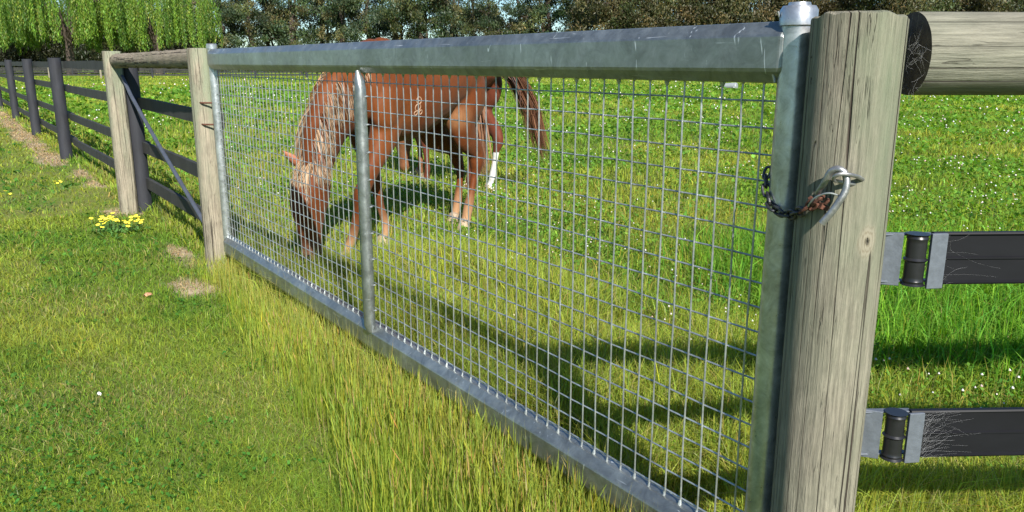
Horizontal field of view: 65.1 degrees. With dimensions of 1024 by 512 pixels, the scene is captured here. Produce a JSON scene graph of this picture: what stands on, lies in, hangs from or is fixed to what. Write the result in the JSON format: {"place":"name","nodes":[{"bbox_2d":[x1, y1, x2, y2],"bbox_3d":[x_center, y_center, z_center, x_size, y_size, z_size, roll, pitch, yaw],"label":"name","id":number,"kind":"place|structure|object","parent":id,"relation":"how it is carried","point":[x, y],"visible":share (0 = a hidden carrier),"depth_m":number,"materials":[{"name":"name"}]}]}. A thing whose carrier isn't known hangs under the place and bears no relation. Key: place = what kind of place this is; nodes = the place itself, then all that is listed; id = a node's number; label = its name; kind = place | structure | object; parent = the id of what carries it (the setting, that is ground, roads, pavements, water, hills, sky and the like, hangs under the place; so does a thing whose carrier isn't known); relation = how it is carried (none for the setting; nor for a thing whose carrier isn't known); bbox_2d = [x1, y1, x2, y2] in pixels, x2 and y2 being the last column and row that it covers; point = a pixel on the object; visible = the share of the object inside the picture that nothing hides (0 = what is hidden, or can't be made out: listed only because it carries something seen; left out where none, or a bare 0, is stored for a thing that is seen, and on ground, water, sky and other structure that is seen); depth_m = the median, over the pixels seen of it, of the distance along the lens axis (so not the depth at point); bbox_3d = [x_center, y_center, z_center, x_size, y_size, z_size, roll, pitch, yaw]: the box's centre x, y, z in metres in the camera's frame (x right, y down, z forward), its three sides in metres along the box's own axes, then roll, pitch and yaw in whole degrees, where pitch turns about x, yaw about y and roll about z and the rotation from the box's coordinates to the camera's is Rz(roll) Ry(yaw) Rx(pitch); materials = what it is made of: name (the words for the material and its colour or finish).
{"place":"outdoors","nodes":[
{"label":"outdoors","id":0,"kind":"place"},
{"bbox_2d":[57,0,955,60],"label":"sky","id":1,"kind":"structure","parent":0,"point":[504,13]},
{"bbox_2d":[0,73,1023,511],"bbox_3d":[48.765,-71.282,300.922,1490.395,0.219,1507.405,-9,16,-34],"label":"ground","id":2,"kind":"structure","parent":0,"point":[8,161],"depth_m":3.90,"materials":[{"name":"green plant"}]},
{"bbox_2d":[0,190,15,202],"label":"yellow flowers","id":3,"kind":"object","parent":2,"relation":"on","point":[10,199],"visible":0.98,"depth_m":7.27,"materials":[{"name":"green plant"}]},
{"bbox_2d":[0,0,47,52],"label":"weeping willow","id":4,"kind":"object","parent":2,"relation":"on","point":[9,42],"visible":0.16,"depth_m":80.17,"materials":[{"name":"green plant"}]},
{"bbox_2d":[0,37,63,66],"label":"understorey tree","id":5,"kind":"object","parent":2,"relation":"on","point":[9,53],"visible":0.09,"depth_m":98.02,"materials":[{"name":"green plant"}]},
{"bbox_2d":[12,0,92,61],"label":"understorey tree","id":6,"kind":"object","parent":2,"relation":"on","point":[38,54],"visible":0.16,"depth_m":98.15,"materials":[{"name":"green plant"}]},
{"bbox_2d":[37,180,71,192],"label":"yellow flowers","id":7,"kind":"object","parent":2,"relation":"on","point":[61,187],"visible":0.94,"depth_m":7.90,"materials":[{"name":"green plant"}]},
{"bbox_2d":[0,0,148,73],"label":"weeping willow","id":8,"kind":"object","parent":2,"relation":"on","point":[39,12],"visible":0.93,"depth_m":77.17,"materials":[{"name":"green plant"}]},
{"bbox_2d":[46,0,117,60],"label":"understorey tree","id":9,"kind":"object","parent":2,"relation":"on","point":[79,52],"visible":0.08,"depth_m":97.98,"materials":[{"name":"green plant"}]},
{"bbox_2d":[88,212,129,237],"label":"yellow flowers","id":10,"kind":"object","parent":2,"relation":"on","point":[106,222],"visible":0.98,"depth_m":5.96,"materials":[{"name":"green plant"}]},
{"bbox_2d":[0,111,221,296],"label":"dry thatch","id":11,"kind":"object","parent":2,"relation":"on","point":[22,135],"visible":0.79,"depth_m":10.64,"materials":[{"name":"beige plant"}]},
{"bbox_2d":[0,49,233,236],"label":"paddock fence","id":12,"kind":"object","parent":2,"relation":"on","point":[127,103],"visible":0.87,"depth_m":6.59,"materials":[{"name":"brown wood"}]},
{"bbox_2d":[82,0,156,60],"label":"understorey tree","id":13,"kind":"object","parent":2,"relation":"on","point":[105,48],"visible":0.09,"depth_m":97.94,"materials":[{"name":"green plant"}]},
{"bbox_2d":[114,214,152,233],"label":"yellow flowers","id":14,"kind":"object","parent":2,"relation":"on","point":[137,219],"visible":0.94,"depth_m":6.00,"materials":[{"name":"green plant"}]},
{"bbox_2d":[74,0,223,73],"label":"weeping willow","id":15,"kind":"object","parent":2,"relation":"on","point":[172,18],"visible":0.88,"depth_m":81.96,"materials":[{"name":"green plant"}]},
{"bbox_2d":[115,0,196,52],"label":"understorey tree","id":16,"kind":"object","parent":2,"relation":"on","point":[129,51],"visible":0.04,"depth_m":98.00,"materials":[{"name":"green plant"}]},
{"bbox_2d":[0,67,320,73],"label":"fence","id":17,"kind":"object","parent":2,"relation":"on","point":[73,72],"depth_m":77.35,"materials":[{"name":"wood"}]},
{"bbox_2d":[0,67,322,77],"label":"fence","id":18,"kind":"object","parent":2,"relation":"on","point":[151,74],"visible":0.04,"depth_m":62.70,"materials":[{"name":"brown wood"}]},
{"bbox_2d":[138,0,246,51],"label":"understorey tree","id":19,"kind":"object","parent":2,"relation":"on","point":[189,44],"visible":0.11,"depth_m":98.05,"materials":[{"name":"green plant"}]},
{"bbox_2d":[186,48,230,276],"bbox_3d":[-1.753,-0.407,4.698,0.149,1.569,0.148,-9,16,-34],"label":"gate post","id":20,"kind":"object","parent":2,"relation":"on","point":[200,91],"visible":0.49,"depth_m":4.59,"materials":[{"name":"brown wood"}]},
{"bbox_2d":[199,2,818,511],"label":"farm gate","id":21,"kind":"structure","parent":20,"relation":"attached to","point":[763,52],"depth_m":2.07,"materials":[{"name":"metal"}]},
{"bbox_2d":[183,0,275,48],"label":"gum tree","id":22,"kind":"object","parent":2,"relation":"on","point":[231,10],"visible":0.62,"depth_m":95.30,"materials":[{"name":"green plant"}]},
{"bbox_2d":[0,128,472,511],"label":"lawn weeds","id":23,"kind":"object","parent":2,"relation":"on","point":[88,473],"visible":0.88,"depth_m":2.63,"materials":[{"name":"green plant"}]},
{"bbox_2d":[214,0,305,47],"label":"gum tree","id":24,"kind":"object","parent":2,"relation":"on","point":[258,32],"visible":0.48,"depth_m":100.22,"materials":[{"name":"green plant"}]},
{"bbox_2d":[228,0,298,46],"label":"gum tree","id":25,"kind":"object","parent":2,"relation":"on","point":[268,7],"visible":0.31,"depth_m":102.03,"materials":[{"name":"green plant"}]},
{"bbox_2d":[250,0,339,44],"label":"gum tree","id":26,"kind":"object","parent":2,"relation":"on","point":[301,34],"visible":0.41,"depth_m":102.73,"materials":[{"name":"green plant"}]},
{"bbox_2d":[283,0,361,43],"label":"gum tree","id":27,"kind":"object","parent":2,"relation":"on","point":[313,40],"visible":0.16,"depth_m":107.43,"materials":[{"name":"green plant"}]},
{"bbox_2d":[293,0,386,43],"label":"gum tree","id":28,"kind":"object","parent":2,"relation":"on","point":[348,7],"visible":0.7,"depth_m":97.73,"materials":[{"name":"green plant"}]},
{"bbox_2d":[334,0,410,41],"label":"gum tree","id":29,"kind":"object","parent":2,"relation":"on","point":[384,29],"visible":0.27,"depth_m":108.12,"materials":[{"name":"green plant"}]},
{"bbox_2d":[282,37,493,259],"bbox_3d":[-0.716,-0.758,5.472,0.539,1.422,2.038,7,15,26],"label":"horse","id":30,"kind":"object","parent":2,"relation":"on","point":[471,109],"visible":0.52,"depth_m":4.96},
{"bbox_2d":[346,0,449,39],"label":"gum tree","id":31,"kind":"object","parent":2,"relation":"on","point":[395,26],"visible":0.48,"depth_m":95.62,"materials":[{"name":"green plant"}]},
{"bbox_2d":[182,245,647,511],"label":"long grass","id":32,"kind":"structure","parent":2,"relation":"on","point":[397,413],"depth_m":2.52,"materials":[{"name":"green plant"}]},
{"bbox_2d":[366,0,476,39],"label":"gum tree","id":33,"kind":"object","parent":2,"relation":"on","point":[446,15],"visible":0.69,"depth_m":94.38,"materials":[{"name":"green plant"}]},
{"bbox_2d":[428,0,487,37],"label":"gum tree","id":34,"kind":"object","parent":2,"relation":"on","point":[464,14],"visible":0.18,"depth_m":105.04,"materials":[{"name":"green plant"}]},
{"bbox_2d":[437,0,504,35],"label":"gum tree","id":35,"kind":"object","parent":2,"relation":"on","point":[473,4],"visible":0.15,"depth_m":106.90,"materials":[{"name":"green plant"}]},
{"bbox_2d":[396,76,549,194],"bbox_3d":[-0.640,-1.397,8.120,2.205,1.422,0.776,11,18,39],"label":"horse","id":36,"kind":"object","parent":2,"relation":"on","point":[532,104],"visible":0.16,"depth_m":7.65},
{"bbox_2d":[454,0,530,36],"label":"gum tree","id":37,"kind":"object","parent":2,"relation":"on","point":[491,23],"visible":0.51,"depth_m":99.25,"materials":[{"name":"green plant"}]},
{"bbox_2d":[0,73,1023,511],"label":"paddock grass","id":38,"kind":"structure","parent":2,"relation":"on","point":[902,485],"depth_m":3.98,"materials":[{"name":"green plant"}]},
{"bbox_2d":[1,78,1023,511],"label":"clover","id":39,"kind":"object","parent":2,"relation":"on","point":[695,107],"depth_m":9.84,"materials":[{"name":"green plant"}]},
{"bbox_2d":[488,0,540,33],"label":"gum tree","id":40,"kind":"object","parent":2,"relation":"on","point":[527,2],"visible":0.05,"depth_m":108.45,"materials":[{"name":"green plant"}]},
{"bbox_2d":[495,0,594,33],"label":"gum tree","id":41,"kind":"object","parent":2,"relation":"on","point":[542,16],"visible":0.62,"depth_m":99.82,"materials":[{"name":"green plant"}]},
{"bbox_2d":[531,0,605,32],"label":"gum tree","id":42,"kind":"object","parent":2,"relation":"on","point":[576,14],"visible":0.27,"depth_m":96.88,"materials":[{"name":"green plant"}]},
{"bbox_2d":[558,0,605,29],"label":"gum tree","id":43,"kind":"object","parent":2,"relation":"on","point":[570,18],"depth_m":112.07,"materials":[{"name":"green plant"}]},
{"bbox_2d":[551,0,667,31],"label":"dense tree","id":44,"kind":"object","parent":2,"relation":"on","point":[612,14],"visible":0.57,"depth_m":86.68,"materials":[{"name":"green plant"}]},
{"bbox_2d":[601,0,704,28],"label":"dense tree","id":45,"kind":"object","parent":2,"relation":"on","point":[667,17],"visible":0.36,"depth_m":86.94,"materials":[{"name":"green plant"}]},
{"bbox_2d":[668,0,733,25],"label":"dense tree","id":46,"kind":"object","parent":2,"relation":"on","point":[692,3],"visible":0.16,"depth_m":89.93,"materials":[{"name":"green plant"}]},
{"bbox_2d":[718,83,737,88],"bbox_3d":[9.931,-7.844,37.012,0.909,0.320,0.400,8,16,31],"label":"feed tub","id":47,"kind":"object","parent":2,"relation":"on","point":[731,85],"visible":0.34,"depth_m":36.78,"materials":[{"name":"plastic"}]},
{"bbox_2d":[683,0,779,24],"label":"dense tree","id":48,"kind":"object","parent":2,"relation":"on","point":[739,8],"visible":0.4,"depth_m":87.90,"materials":[{"name":"green plant"}]},
{"bbox_2d":[744,0,838,21],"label":"dense tree","id":49,"kind":"object","parent":2,"relation":"on","point":[781,3],"visible":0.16,"depth_m":92.65,"materials":[{"name":"green plant"}]},
{"bbox_2d":[806,0,843,15],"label":"dense tree","id":50,"kind":"object","parent":2,"relation":"on","point":[832,4],"visible":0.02,"depth_m":95.77,"materials":[{"name":"green plant"}]},
{"bbox_2d":[770,10,909,511],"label":"gate post","id":51,"kind":"object","parent":2,"relation":"on","point":[854,74],"visible":1,"depth_m":1.38,"materials":[{"name":"brown wood"}]},
{"bbox_2d":[815,165,864,225],"bbox_3d":[0.547,-0.101,1.325,0.080,0.100,0.052,2,14,7],"label":"gate hook","id":52,"kind":"object","parent":51,"relation":"attached to","point":[834,172],"visible":1,"depth_m":1.31,"materials":[{"name":"metal"}]},
{"bbox_2d":[761,165,838,219],"bbox_3d":[0.496,-0.104,1.420,0.032,0.087,0.222,-3,14,-13],"label":"gate chain","id":53,"kind":"object","parent":52,"relation":"hanging from","point":[812,203],"visible":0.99,"depth_m":1.41,"materials":[{"name":"metal"}]},
{"bbox_2d":[818,0,875,12],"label":"dense tree","id":54,"kind":"object","parent":2,"relation":"on","point":[845,6],"visible":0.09,"depth_m":95.91,"materials":[{"name":"green plant"}]},
{"bbox_2d":[845,0,961,15],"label":"dense tree","id":55,"kind":"object","parent":2,"relation":"on","point":[906,7],"visible":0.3,"depth_m":89.06,"materials":[{"name":"green plant"}]},
{"bbox_2d":[917,0,956,11],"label":"dense tree","id":56,"kind":"object","parent":2,"relation":"on","point":[939,4],"visible":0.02,"depth_m":97.49,"materials":[{"name":"green plant"}]},
{"bbox_2d":[861,12,1023,462],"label":"corner fence","id":57,"kind":"object","parent":2,"relation":"on","point":[975,53],"visible":0.96,"depth_m":1.40,"materials":[{"name":"brown wood"}]},
{"bbox_2d":[900,5,930,121],"bbox_3d":[0.668,-0.327,1.337,0.041,0.199,0.120,3,14,11],"label":"cobweb","id":58,"kind":"object","parent":57,"relation":"attached to","point":[915,61],"visible":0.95,"depth_m":1.32,"materials":[{"name":"fabric"}]},
{"bbox_2d":[921,412,965,457],"bbox_3d":[0.806,0.328,1.473,0.122,0.092,0.012,0,14,-2],"label":"cobweb","id":59,"kind":"object","parent":57,"relation":"attached to","point":[934,431],"visible":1,"depth_m":1.47,"materials":[{"name":"fabric"}]},
{"bbox_2d":[931,0,1023,11],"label":"dense tree","id":60,"kind":"object","parent":2,"relation":"on","point":[980,5],"visible":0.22,"depth_m":89.20,"materials":[{"name":"green plant"}]},
{"bbox_2d":[1001,0,1023,11],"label":"dense tree","id":61,"kind":"object","parent":2,"relation":"on","point":[1015,1],"visible":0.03,"depth_m":97.49,"materials":[{"name":"green plant"}]}
]}

